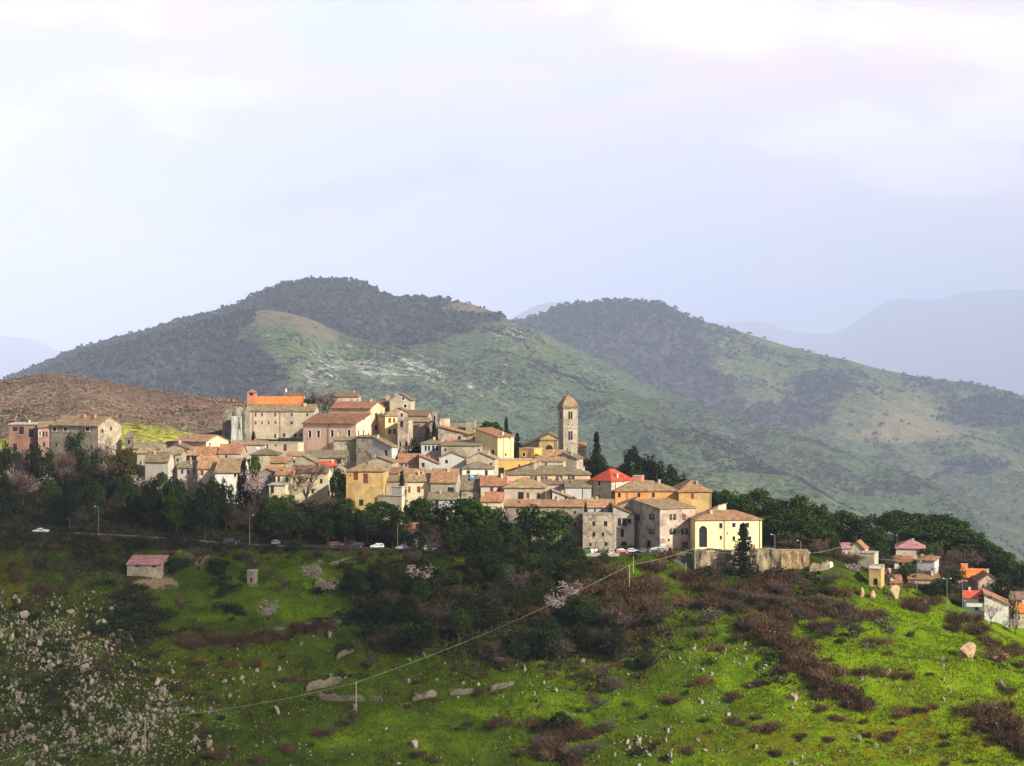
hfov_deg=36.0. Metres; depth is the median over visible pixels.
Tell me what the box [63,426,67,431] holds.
window
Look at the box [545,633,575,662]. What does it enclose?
bare tree
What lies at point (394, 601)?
bare tree
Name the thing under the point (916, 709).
bramble bush
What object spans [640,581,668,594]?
bramble bush
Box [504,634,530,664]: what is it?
evergreen tree
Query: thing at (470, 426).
stone house
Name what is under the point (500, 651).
bare tree
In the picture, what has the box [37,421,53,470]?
stone house
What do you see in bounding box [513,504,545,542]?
evergreen tree
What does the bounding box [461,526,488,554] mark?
evergreen tree
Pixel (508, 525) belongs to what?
evergreen tree
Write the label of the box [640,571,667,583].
bramble bush
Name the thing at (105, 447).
bare tree
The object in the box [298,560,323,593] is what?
almond tree
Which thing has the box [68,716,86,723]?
dark shrub
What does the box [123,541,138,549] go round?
dark shrub
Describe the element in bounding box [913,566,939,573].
bare tree
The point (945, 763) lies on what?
bramble bush
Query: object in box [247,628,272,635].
bramble bush
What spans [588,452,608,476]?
evergreen tree
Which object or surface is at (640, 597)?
bramble bush
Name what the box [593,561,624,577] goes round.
bramble bush
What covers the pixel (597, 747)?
bare tree
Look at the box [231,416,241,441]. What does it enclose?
repaired wall
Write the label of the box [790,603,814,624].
bare tree
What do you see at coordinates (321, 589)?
dark shrub
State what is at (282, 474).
stone house
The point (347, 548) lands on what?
bare tree
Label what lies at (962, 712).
bramble bush
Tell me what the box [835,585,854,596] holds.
bramble bush
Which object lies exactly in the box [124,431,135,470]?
belfry turret
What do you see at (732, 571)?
dark shrub
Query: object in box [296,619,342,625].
dry stone wall
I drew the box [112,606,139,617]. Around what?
dark shrub
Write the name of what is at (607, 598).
bramble bush
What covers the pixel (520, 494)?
window
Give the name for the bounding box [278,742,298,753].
bramble bush
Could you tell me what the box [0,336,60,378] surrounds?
mountain
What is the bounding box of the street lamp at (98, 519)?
[94,506,98,534]
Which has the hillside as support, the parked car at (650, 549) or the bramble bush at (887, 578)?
the bramble bush at (887, 578)
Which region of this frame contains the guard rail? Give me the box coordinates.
[75,532,214,541]
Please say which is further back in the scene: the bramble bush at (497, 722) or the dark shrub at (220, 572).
the dark shrub at (220, 572)
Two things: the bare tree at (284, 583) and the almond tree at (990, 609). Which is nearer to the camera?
the bare tree at (284, 583)
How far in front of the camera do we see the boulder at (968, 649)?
385.95 m
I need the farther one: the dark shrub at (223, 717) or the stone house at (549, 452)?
the stone house at (549, 452)
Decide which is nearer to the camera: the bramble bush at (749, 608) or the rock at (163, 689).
the rock at (163, 689)
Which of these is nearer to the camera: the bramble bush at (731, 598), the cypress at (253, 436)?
the bramble bush at (731, 598)
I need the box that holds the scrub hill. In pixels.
[0,374,245,438]
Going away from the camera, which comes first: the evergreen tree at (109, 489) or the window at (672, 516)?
the window at (672, 516)
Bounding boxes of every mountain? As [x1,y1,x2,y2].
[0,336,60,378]
[26,281,897,535]
[511,302,569,319]
[517,301,1023,518]
[714,290,1023,395]
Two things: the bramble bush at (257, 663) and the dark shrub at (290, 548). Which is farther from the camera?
the dark shrub at (290, 548)
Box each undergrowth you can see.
[0,506,1009,715]
[0,506,1010,765]
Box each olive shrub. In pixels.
[700,606,724,616]
[850,630,862,636]
[861,641,878,649]
[867,617,881,623]
[877,618,898,627]
[880,625,895,632]
[1002,590,1019,628]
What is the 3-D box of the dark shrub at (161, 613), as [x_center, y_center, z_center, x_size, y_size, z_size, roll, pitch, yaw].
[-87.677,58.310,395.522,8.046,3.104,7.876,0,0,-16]
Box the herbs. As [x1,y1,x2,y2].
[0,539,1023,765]
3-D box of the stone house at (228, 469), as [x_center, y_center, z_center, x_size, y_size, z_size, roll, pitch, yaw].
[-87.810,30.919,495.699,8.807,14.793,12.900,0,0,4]
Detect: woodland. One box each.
[0,275,895,531]
[0,372,246,438]
[26,308,548,430]
[510,297,1023,511]
[520,324,1023,555]
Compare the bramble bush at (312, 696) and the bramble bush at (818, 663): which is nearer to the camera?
the bramble bush at (312, 696)
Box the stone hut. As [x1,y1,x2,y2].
[247,569,257,583]
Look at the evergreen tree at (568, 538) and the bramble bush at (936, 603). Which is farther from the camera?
the evergreen tree at (568, 538)
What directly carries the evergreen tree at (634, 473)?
on the hillside
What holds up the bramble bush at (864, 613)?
on the hillside
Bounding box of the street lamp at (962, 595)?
[962,580,966,610]
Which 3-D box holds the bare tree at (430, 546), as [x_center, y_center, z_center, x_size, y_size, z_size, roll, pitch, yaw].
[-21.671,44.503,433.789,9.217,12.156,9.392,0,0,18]
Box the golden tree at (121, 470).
[103,448,137,480]
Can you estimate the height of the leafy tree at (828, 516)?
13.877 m
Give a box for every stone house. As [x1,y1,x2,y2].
[8,420,38,471]
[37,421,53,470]
[49,414,122,476]
[132,439,167,475]
[136,448,156,479]
[144,451,174,488]
[167,440,190,452]
[172,434,229,446]
[173,449,186,479]
[176,457,197,491]
[186,448,203,460]
[190,444,218,454]
[196,455,218,488]
[214,458,249,503]
[217,444,246,457]
[230,438,268,458]
[249,448,283,471]
[257,465,276,503]
[266,441,303,455]
[268,482,289,509]
[269,456,292,467]
[274,465,294,506]
[283,388,305,398]
[285,453,320,466]
[286,451,306,458]
[292,462,331,503]
[306,450,349,473]
[318,459,337,494]
[331,390,361,405]
[333,434,355,464]
[344,461,389,516]
[355,435,379,464]
[363,454,399,466]
[371,435,399,459]
[376,395,389,411]
[376,411,397,444]
[377,494,404,522]
[386,465,403,474]
[386,475,407,504]
[388,393,415,411]
[391,407,408,442]
[391,486,404,494]
[397,419,412,452]
[398,453,420,467]
[402,522,418,548]
[403,467,426,474]
[406,417,430,450]
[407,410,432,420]
[407,469,431,509]
[418,454,440,468]
[420,437,442,460]
[427,489,460,518]
[429,468,461,496]
[438,425,473,441]
[438,451,467,474]
[440,438,482,456]
[450,423,465,430]
[460,473,480,513]
[461,461,494,474]
[465,421,475,432]
[465,450,499,474]
[466,433,474,439]
[474,427,515,457]
[480,473,506,491]
[480,492,504,525]
[498,458,535,474]
[503,477,546,522]
[504,461,541,472]
[505,461,591,482]
[505,496,584,547]
[519,447,541,457]
[535,453,564,464]
[541,449,564,455]
[541,476,563,491]
[545,488,551,498]
[551,488,577,498]
[562,450,584,468]
[563,479,591,498]
[577,442,586,469]
[582,512,613,550]
[584,497,613,511]
[587,497,608,511]
[588,469,634,498]
[610,502,635,547]
[613,479,676,503]
[617,496,636,511]
[632,475,644,480]
[632,498,696,551]
[672,479,712,512]
[700,503,726,512]
[838,542,852,554]
[851,539,869,555]
[859,550,878,567]
[868,564,884,588]
[878,563,895,585]
[889,574,902,586]
[893,553,912,571]
[895,538,925,558]
[904,571,940,584]
[916,553,940,573]
[971,569,998,592]
[1002,587,1023,602]
[1009,600,1023,627]
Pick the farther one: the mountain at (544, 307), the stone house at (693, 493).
the mountain at (544, 307)
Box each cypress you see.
[235,473,240,508]
[238,457,250,510]
[251,431,256,439]
[425,426,430,440]
[431,420,436,439]
[591,431,602,477]
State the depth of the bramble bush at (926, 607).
420.51 m
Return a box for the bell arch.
[432,412,437,434]
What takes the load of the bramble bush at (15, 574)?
on the hillside
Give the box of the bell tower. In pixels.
[557,392,578,453]
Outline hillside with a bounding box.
[0,430,1023,765]
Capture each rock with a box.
[9,633,13,641]
[19,610,29,617]
[25,722,33,728]
[25,760,35,765]
[36,639,42,646]
[40,628,47,635]
[47,661,54,667]
[66,609,73,613]
[70,703,76,709]
[80,663,89,672]
[89,677,93,684]
[97,737,102,744]
[131,731,137,739]
[131,745,138,749]
[158,686,166,693]
[167,729,172,736]
[206,740,212,747]
[274,705,279,714]
[409,739,417,748]
[636,736,641,743]
[789,693,798,699]
[856,735,861,741]
[997,679,1003,686]
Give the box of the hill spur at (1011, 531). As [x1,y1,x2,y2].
[522,326,1023,568]
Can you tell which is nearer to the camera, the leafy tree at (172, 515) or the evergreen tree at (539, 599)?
the evergreen tree at (539, 599)
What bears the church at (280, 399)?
on the hillside
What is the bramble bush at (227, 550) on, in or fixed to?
on the hillside
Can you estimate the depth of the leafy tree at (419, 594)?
401.44 m
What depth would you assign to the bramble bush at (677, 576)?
424.53 m
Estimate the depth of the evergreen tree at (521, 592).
398.14 m
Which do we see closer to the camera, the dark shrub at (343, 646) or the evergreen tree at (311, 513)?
the dark shrub at (343, 646)
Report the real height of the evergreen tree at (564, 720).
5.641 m
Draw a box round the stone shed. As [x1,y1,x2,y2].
[126,555,168,577]
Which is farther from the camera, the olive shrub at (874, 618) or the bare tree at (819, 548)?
the bare tree at (819, 548)
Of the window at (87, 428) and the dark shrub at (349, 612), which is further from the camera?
the window at (87, 428)
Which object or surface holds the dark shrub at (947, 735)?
on the hillside
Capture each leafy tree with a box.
[38,479,60,506]
[81,484,105,522]
[114,474,134,508]
[139,490,168,525]
[153,472,168,506]
[163,482,190,535]
[174,497,197,534]
[248,454,260,492]
[264,493,281,506]
[279,493,296,510]
[334,496,357,512]
[388,562,407,579]
[395,621,424,651]
[411,579,431,605]
[419,555,447,576]
[420,553,432,561]
[445,608,472,643]
[449,569,463,584]
[495,563,513,589]
[515,627,530,638]
[525,553,542,572]
[575,594,597,618]
[597,552,610,565]
[724,490,758,514]
[748,488,774,517]
[762,527,787,545]
[785,494,814,538]
[802,501,832,540]
[815,511,838,539]
[820,531,840,551]
[830,509,858,544]
[869,524,890,554]
[878,551,891,564]
[895,563,917,579]
[916,548,938,556]
[947,566,967,584]
[997,552,1018,580]
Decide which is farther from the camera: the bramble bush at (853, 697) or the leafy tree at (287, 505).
the leafy tree at (287, 505)
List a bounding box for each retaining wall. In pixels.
[692,548,749,574]
[750,548,780,574]
[780,549,809,568]
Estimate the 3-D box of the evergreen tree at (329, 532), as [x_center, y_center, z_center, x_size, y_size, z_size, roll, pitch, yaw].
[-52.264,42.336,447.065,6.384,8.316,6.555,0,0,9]
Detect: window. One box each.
[19,427,23,434]
[28,429,33,437]
[52,426,56,431]
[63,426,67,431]
[85,426,89,431]
[316,430,319,437]
[353,473,357,479]
[363,473,367,483]
[448,487,453,491]
[498,468,503,474]
[518,492,523,498]
[622,518,626,525]
[635,514,639,520]
[670,514,675,519]
[670,528,675,534]
[681,528,687,534]
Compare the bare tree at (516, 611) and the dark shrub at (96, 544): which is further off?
the dark shrub at (96, 544)
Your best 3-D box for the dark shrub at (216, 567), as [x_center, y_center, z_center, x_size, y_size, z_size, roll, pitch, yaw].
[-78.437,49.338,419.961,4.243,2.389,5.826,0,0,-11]
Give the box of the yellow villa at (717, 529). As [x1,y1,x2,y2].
[689,510,763,550]
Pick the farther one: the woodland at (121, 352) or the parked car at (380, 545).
the woodland at (121, 352)
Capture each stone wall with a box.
[164,584,178,588]
[248,584,259,587]
[261,627,289,629]
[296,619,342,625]
[306,676,341,691]
[316,692,363,701]
[329,557,356,564]
[336,648,353,658]
[369,696,382,701]
[403,646,425,656]
[412,690,436,700]
[450,688,476,695]
[490,681,513,690]
[586,553,618,556]
[809,559,829,571]
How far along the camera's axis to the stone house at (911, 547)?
517.57 m
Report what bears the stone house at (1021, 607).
on the hillside
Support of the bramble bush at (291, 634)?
on the hillside
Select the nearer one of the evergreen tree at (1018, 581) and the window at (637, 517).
the window at (637, 517)
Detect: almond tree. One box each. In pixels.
[1,468,18,497]
[8,466,36,505]
[21,475,54,503]
[131,472,152,489]
[242,464,269,509]
[257,596,278,625]
[287,460,328,509]
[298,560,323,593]
[316,575,340,599]
[406,561,438,578]
[544,590,567,608]
[558,580,582,597]
[843,559,862,571]
[978,596,1005,623]
[1004,612,1023,633]
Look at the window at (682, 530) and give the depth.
454.68 m
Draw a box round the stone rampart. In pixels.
[222,406,250,440]
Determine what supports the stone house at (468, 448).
on the hillside
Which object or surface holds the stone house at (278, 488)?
on the hillside
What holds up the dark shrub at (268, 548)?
on the hillside
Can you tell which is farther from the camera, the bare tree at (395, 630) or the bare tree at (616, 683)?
the bare tree at (395, 630)
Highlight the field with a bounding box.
[0,423,192,450]
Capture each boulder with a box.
[859,587,863,596]
[867,590,875,598]
[888,585,899,598]
[956,642,975,658]
[985,652,1008,659]
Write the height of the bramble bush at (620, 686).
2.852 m
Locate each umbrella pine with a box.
[257,503,284,529]
[356,501,397,537]
[403,496,439,541]
[446,496,492,533]
[479,421,502,429]
[534,510,575,549]
[711,489,734,509]
[760,509,831,547]
[761,499,793,515]
[872,510,914,542]
[893,524,970,553]
[898,513,938,541]
[900,526,930,544]
[924,513,971,555]
[942,526,986,561]
[963,538,997,565]
[980,546,1011,565]
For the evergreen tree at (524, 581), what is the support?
on the hillside
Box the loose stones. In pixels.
[0,589,1022,765]
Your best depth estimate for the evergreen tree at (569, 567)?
415.77 m
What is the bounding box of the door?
[682,542,687,547]
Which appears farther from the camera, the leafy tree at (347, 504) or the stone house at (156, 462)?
the stone house at (156, 462)
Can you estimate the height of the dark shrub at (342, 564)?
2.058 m
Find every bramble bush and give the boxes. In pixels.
[9,571,18,576]
[10,567,20,572]
[13,574,25,580]
[22,603,37,609]
[26,541,45,547]
[32,583,49,589]
[36,588,55,593]
[37,584,55,592]
[47,543,63,548]
[96,535,112,541]
[161,550,177,555]
[171,630,194,642]
[171,684,187,691]
[179,630,201,640]
[179,636,201,644]
[180,636,205,644]
[181,641,204,649]
[184,724,197,728]
[190,712,204,716]
[197,728,210,736]
[200,639,213,647]
[201,744,236,758]
[203,627,221,638]
[208,636,223,643]
[211,631,228,640]
[212,697,222,701]
[218,634,235,643]
[220,548,234,552]
[220,552,231,555]
[226,661,239,667]
[230,641,249,648]
[235,634,247,641]
[241,632,272,643]
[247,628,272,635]
[249,657,263,666]
[249,755,265,763]
[255,630,275,635]
[261,632,281,643]
[264,626,275,634]
[278,631,290,638]
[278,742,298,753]
[280,671,302,681]
[286,619,304,629]
[286,631,294,638]
[291,623,320,632]
[298,620,323,631]
[304,555,315,558]
[305,695,320,698]
[310,727,329,736]
[315,618,335,629]
[317,626,333,634]
[344,719,359,725]
[360,552,374,558]
[374,643,391,652]
[408,749,429,758]
[411,678,429,684]
[426,755,443,762]
[455,726,468,730]
[462,721,473,726]
[472,685,485,695]
[486,711,517,728]
[514,745,539,755]
[520,711,550,729]
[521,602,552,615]
[531,732,548,742]
[532,721,550,733]
[534,741,566,760]
[536,737,569,751]
[539,719,573,731]
[539,750,568,759]
[540,726,568,741]
[559,581,590,589]
[561,713,583,728]
[561,725,597,738]
[561,750,585,764]
[563,728,584,739]
[563,757,591,765]
[564,576,606,593]
[568,736,580,741]
[573,725,594,738]
[584,728,601,737]
[589,622,609,634]
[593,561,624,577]
[595,565,633,578]
[597,578,642,597]
[598,580,635,596]
[598,601,623,615]
[602,590,626,601]
[602,677,628,687]
[604,602,633,614]
[606,577,632,588]
[609,578,651,596]
[612,661,622,667]
[613,632,635,643]
[617,576,639,584]
[621,701,635,705]
[622,611,642,621]
[627,592,658,605]
[628,598,647,607]
[628,620,652,629]
[630,575,645,585]
[630,600,653,611]
[631,581,670,596]
[636,559,656,567]
[638,557,671,572]
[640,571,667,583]
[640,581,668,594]
[641,575,662,587]
[643,589,668,604]
[651,738,661,744]
[654,544,685,560]
[663,693,682,703]
[667,592,694,606]
[668,562,700,580]
[680,578,708,590]
[680,744,699,754]
[681,570,708,582]
[684,682,695,686]
[690,591,720,607]
[693,675,715,684]
[694,589,717,600]
[695,565,718,577]
[696,563,722,573]
[701,578,734,596]
[705,643,725,651]
[715,592,739,603]
[716,596,730,610]
[724,588,743,599]
[724,688,746,701]
[726,715,754,725]
[728,602,757,612]
[729,631,757,642]
[730,613,768,629]
[736,613,778,633]
[737,618,791,636]
[738,617,753,632]
[742,609,772,619]
[743,623,770,634]
[743,682,754,687]
[746,587,767,594]
[746,593,762,605]
[746,723,769,732]
[749,570,783,585]
[749,715,763,719]
[750,576,784,593]
[751,603,770,611]
[751,677,766,686]
[755,617,781,635]
[756,628,789,645]
[760,566,800,581]
[761,588,789,596]
[761,594,775,603]
[761,610,786,623]
[763,602,791,613]
[764,719,788,732]
[765,626,799,641]
[767,603,794,621]
[768,747,783,756]
[770,619,795,631]
[770,660,796,672]
[773,619,796,629]
[774,579,794,592]
[776,604,826,618]
[777,646,813,663]
[779,631,829,653]
[781,598,814,610]
[781,634,794,644]
[785,653,815,669]
[793,600,814,609]
[794,647,818,661]
[795,636,814,644]
[796,667,818,678]
[798,652,822,664]
[801,595,825,603]
[803,617,837,630]
[805,664,832,679]
[805,675,846,690]
[808,660,853,681]
[808,686,837,698]
[810,658,829,670]
[812,680,865,698]
[813,595,838,604]
[814,703,828,711]
[816,688,848,698]
[818,585,838,595]
[820,605,840,616]
[822,734,835,741]
[823,655,835,661]
[824,598,861,615]
[829,713,847,721]
[831,597,851,609]
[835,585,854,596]
[835,692,877,713]
[839,691,865,701]
[840,606,875,620]
[841,698,863,708]
[849,688,865,699]
[849,694,877,708]
[851,664,891,676]
[858,731,872,737]
[859,635,892,645]
[859,718,870,724]
[862,607,892,618]
[866,566,896,583]
[880,730,894,741]
[886,730,897,735]
[888,704,915,718]
[889,668,921,680]
[897,598,929,607]
[900,595,930,602]
[902,602,921,609]
[906,629,916,636]
[909,705,930,712]
[916,597,935,604]
[917,602,933,612]
[923,700,939,710]
[926,595,947,603]
[927,596,941,605]
[940,759,950,765]
[941,737,949,746]
[942,618,964,632]
[944,606,970,623]
[948,701,993,716]
[961,620,995,635]
[961,730,973,734]
[964,611,988,622]
[967,715,1006,730]
[971,694,1014,717]
[973,712,1010,727]
[976,707,1023,732]
[977,633,1006,647]
[977,645,1013,661]
[977,712,1004,727]
[981,726,1023,745]
[983,740,997,746]
[988,730,1023,747]
[990,706,1023,727]
[990,717,1022,732]
[999,685,1018,693]
[1000,646,1021,655]
[1001,700,1016,708]
[1002,640,1023,650]
[1002,737,1023,751]
[1010,659,1023,668]
[1015,736,1023,757]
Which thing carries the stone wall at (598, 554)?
on the hillside
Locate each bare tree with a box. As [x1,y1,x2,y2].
[1,444,32,462]
[8,456,30,489]
[41,451,61,477]
[49,443,74,484]
[51,448,78,491]
[55,455,80,480]
[56,505,92,524]
[88,445,109,465]
[91,437,115,467]
[92,455,120,481]
[100,498,123,513]
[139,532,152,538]
[172,594,187,619]
[178,467,208,501]
[187,544,212,568]
[219,500,246,530]
[239,546,263,569]
[240,497,261,532]
[263,566,277,576]
[278,575,289,593]
[300,495,319,506]
[308,389,336,412]
[320,494,339,510]
[326,723,337,737]
[336,539,355,552]
[340,458,356,469]
[345,706,359,729]
[363,651,379,672]
[367,629,395,644]
[379,589,406,616]
[388,621,407,647]
[403,547,425,560]
[406,594,423,606]
[415,606,433,621]
[417,523,444,552]
[417,602,444,615]
[434,612,461,639]
[435,606,452,621]
[453,585,466,594]
[472,609,491,632]
[477,650,492,663]
[482,582,516,595]
[487,641,507,663]
[489,592,512,626]
[492,654,513,672]
[497,593,517,614]
[504,566,536,589]
[509,604,522,619]
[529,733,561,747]
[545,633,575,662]
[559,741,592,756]
[564,571,580,583]
[579,738,608,759]
[580,448,592,470]
[582,689,610,716]
[586,661,617,682]
[591,558,605,568]
[593,627,610,646]
[595,605,609,620]
[595,719,623,737]
[601,673,627,695]
[604,608,637,628]
[606,597,625,609]
[609,646,631,662]
[638,595,675,631]
[645,604,674,627]
[649,577,663,585]
[692,626,710,641]
[695,597,711,611]
[697,612,715,627]
[707,580,724,592]
[712,609,723,618]
[722,585,739,596]
[727,597,748,616]
[732,587,754,603]
[735,616,763,633]
[751,592,771,610]
[766,594,785,603]
[769,580,790,593]
[774,534,794,547]
[778,593,796,609]
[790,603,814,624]
[791,573,811,594]
[808,536,831,556]
[813,600,831,617]
[816,627,831,639]
[817,571,849,585]
[817,619,839,635]
[824,626,836,638]
[832,610,865,637]
[835,550,863,563]
[840,598,855,608]
[848,623,868,639]
[878,555,898,565]
[899,582,917,595]
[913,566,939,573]
[933,553,964,568]
[939,561,961,579]
[953,547,985,567]
[963,611,975,623]
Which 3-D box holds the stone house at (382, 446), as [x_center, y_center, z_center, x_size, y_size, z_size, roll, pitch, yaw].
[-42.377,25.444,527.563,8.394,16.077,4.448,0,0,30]
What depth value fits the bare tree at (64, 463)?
487.42 m
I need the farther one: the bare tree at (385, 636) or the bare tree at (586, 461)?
the bare tree at (586, 461)
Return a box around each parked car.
[32,528,49,532]
[223,538,239,543]
[271,540,279,544]
[329,541,342,546]
[349,542,363,547]
[370,543,383,548]
[395,544,409,548]
[614,548,628,553]
[626,548,637,552]
[638,548,645,552]
[646,547,660,552]
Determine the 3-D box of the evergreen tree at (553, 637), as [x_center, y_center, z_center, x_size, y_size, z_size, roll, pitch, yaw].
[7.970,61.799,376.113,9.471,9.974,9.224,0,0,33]
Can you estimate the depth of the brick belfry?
594.00 m
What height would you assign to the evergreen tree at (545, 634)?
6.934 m
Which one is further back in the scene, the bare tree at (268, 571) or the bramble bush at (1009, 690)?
the bare tree at (268, 571)
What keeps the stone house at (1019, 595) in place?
on the hillside
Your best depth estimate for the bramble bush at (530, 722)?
350.41 m
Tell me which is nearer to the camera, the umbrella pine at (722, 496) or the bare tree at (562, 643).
the bare tree at (562, 643)
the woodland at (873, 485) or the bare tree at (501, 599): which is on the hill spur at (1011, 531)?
the woodland at (873, 485)
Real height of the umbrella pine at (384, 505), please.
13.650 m
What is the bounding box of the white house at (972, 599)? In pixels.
[963,587,1009,626]
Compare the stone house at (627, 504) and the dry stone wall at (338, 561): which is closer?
the dry stone wall at (338, 561)
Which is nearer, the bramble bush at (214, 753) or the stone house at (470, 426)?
the bramble bush at (214, 753)
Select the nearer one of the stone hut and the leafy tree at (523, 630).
the leafy tree at (523, 630)
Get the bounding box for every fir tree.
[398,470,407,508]
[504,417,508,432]
[514,432,522,457]
[730,522,757,576]
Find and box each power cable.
[144,683,353,718]
[155,682,354,716]
[368,569,621,678]
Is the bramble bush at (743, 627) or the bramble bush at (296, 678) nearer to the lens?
the bramble bush at (296, 678)
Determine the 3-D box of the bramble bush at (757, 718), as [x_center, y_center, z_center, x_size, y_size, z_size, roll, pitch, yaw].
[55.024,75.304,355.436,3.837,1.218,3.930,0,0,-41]
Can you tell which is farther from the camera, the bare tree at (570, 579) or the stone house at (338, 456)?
the stone house at (338, 456)
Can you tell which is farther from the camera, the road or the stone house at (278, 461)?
the stone house at (278, 461)
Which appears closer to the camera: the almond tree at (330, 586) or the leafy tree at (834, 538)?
the almond tree at (330, 586)
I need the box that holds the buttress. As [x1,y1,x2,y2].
[613,513,616,548]
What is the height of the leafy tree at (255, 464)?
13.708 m
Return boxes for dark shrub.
[10,631,22,636]
[26,545,35,551]
[27,535,39,541]
[27,613,42,618]
[28,714,42,719]
[34,562,47,567]
[39,630,52,636]
[40,717,55,723]
[51,605,59,610]
[58,756,70,760]
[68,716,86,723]
[71,537,80,543]
[84,540,108,548]
[86,745,101,750]
[87,620,117,634]
[88,609,98,613]
[103,577,117,585]
[103,674,116,679]
[107,615,119,620]
[110,738,125,744]
[111,590,134,600]
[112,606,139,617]
[114,536,127,541]
[119,543,134,551]
[119,608,152,619]
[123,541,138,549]
[130,583,149,590]
[133,628,163,639]
[135,540,152,546]
[139,667,150,673]
[147,608,177,622]
[166,682,181,690]
[183,541,193,548]
[193,759,201,764]
[194,660,204,665]
[204,543,219,549]
[208,558,231,564]
[209,578,224,586]
[210,564,225,571]
[210,575,232,581]
[211,591,227,597]
[211,601,235,609]
[214,569,225,574]
[215,715,227,720]
[218,582,242,591]
[223,606,245,612]
[229,603,243,608]
[231,552,256,559]
[263,544,277,550]
[283,545,298,551]
[308,586,327,594]
[308,617,336,623]
[312,551,322,557]
[333,641,354,651]
[334,562,353,567]
[334,609,364,617]
[352,558,367,563]
[355,569,368,576]
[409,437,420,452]
[628,748,647,755]
[639,637,652,643]
[640,713,648,719]
[649,743,656,751]
[661,755,672,760]
[681,689,689,696]
[686,572,707,580]
[691,566,712,575]
[692,604,701,609]
[702,657,717,665]
[716,568,736,576]
[724,568,741,575]
[741,570,760,579]
[756,573,768,579]
[760,680,770,685]
[770,566,794,575]
[792,733,807,738]
[834,638,846,643]
[939,732,952,739]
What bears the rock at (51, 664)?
on the hillside
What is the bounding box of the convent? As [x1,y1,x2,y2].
[248,403,319,439]
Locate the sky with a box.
[0,0,1023,351]
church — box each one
[246,396,304,406]
[301,399,385,450]
[521,432,557,448]
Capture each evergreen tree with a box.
[0,441,12,478]
[0,473,15,495]
[0,492,25,517]
[1,445,22,481]
[23,442,42,482]
[31,447,55,483]
[42,493,66,524]
[59,474,81,527]
[64,429,86,482]
[76,449,102,479]
[78,468,98,519]
[98,469,116,506]
[117,494,143,522]
[127,468,143,491]
[140,477,162,530]
[162,476,183,500]
[165,557,186,573]
[189,480,219,539]
[204,475,219,500]
[204,484,226,511]
[209,497,230,528]
[217,477,235,532]
[268,517,290,543]
[280,508,297,541]
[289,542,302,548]
[290,513,312,539]
[301,519,314,538]
[304,397,319,408]
[304,500,327,536]
[316,518,339,544]
[320,507,348,540]
[328,465,345,508]
[333,509,357,543]
[341,565,361,581]
[342,568,363,598]
[343,508,361,536]
[353,508,380,545]
[367,564,382,579]
[367,596,395,624]
[370,579,385,596]
[384,521,402,548]
[388,505,411,548]
[397,594,421,617]
[398,560,412,571]
[399,571,416,594]
[404,538,425,554]
[404,618,437,656]
[409,573,438,597]
[411,558,424,570]
[412,519,432,548]
[419,610,438,629]
[431,546,447,567]
[434,501,459,535]
[438,531,464,555]
[455,591,475,608]
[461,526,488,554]
[461,604,485,633]
[466,608,482,635]
[469,516,497,551]
[473,593,495,611]
[475,551,496,576]
[480,554,506,578]
[482,644,493,662]
[484,506,507,539]
[485,531,506,555]
[499,520,512,543]
[502,558,518,572]
[503,525,525,545]
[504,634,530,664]
[505,530,531,555]
[505,587,532,615]
[507,549,525,574]
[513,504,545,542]
[515,572,530,589]
[522,584,545,609]
[524,563,538,574]
[525,539,547,556]
[525,620,565,660]
[529,572,554,595]
[533,528,553,547]
[537,625,562,641]
[548,711,572,730]
[549,539,571,558]
[555,561,580,578]
[560,571,576,583]
[561,603,574,623]
[562,532,577,547]
[567,546,583,560]
[568,559,588,579]
[568,600,600,626]
[570,597,579,610]
[585,631,603,651]
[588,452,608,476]
[599,611,620,631]
[600,626,629,662]
[616,464,630,476]
[620,446,644,476]
[630,468,647,479]
[633,453,649,479]
[634,650,654,672]
[646,454,665,481]
[660,464,678,485]
[661,475,672,486]
[676,473,686,483]
[846,513,878,548]
[921,583,940,596]
[926,576,953,596]
[979,556,1009,577]
[992,573,1012,598]
[1006,560,1023,590]
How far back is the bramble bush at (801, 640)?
386.57 m
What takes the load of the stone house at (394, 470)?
on the hillside
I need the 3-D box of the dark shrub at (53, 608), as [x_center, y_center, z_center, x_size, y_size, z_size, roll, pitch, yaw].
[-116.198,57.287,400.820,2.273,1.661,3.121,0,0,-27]
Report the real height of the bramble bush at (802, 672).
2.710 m
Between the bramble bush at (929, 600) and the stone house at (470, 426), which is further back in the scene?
the stone house at (470, 426)
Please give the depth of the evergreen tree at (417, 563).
420.20 m
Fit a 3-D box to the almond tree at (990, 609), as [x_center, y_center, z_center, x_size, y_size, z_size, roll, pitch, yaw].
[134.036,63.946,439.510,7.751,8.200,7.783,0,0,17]
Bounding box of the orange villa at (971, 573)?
[955,563,985,589]
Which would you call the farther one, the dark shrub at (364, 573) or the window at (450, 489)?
the window at (450, 489)
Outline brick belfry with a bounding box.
[246,389,257,405]
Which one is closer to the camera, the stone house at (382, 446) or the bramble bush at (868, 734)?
the bramble bush at (868, 734)
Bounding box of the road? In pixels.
[7,531,692,567]
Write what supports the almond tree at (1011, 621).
on the hillside
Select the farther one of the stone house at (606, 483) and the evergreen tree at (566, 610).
the stone house at (606, 483)
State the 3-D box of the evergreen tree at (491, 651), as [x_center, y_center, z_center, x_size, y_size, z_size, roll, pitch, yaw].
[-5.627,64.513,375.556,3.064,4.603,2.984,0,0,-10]
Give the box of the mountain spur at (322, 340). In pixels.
[40,310,548,439]
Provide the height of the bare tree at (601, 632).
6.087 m
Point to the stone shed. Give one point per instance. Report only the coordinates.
(146, 566)

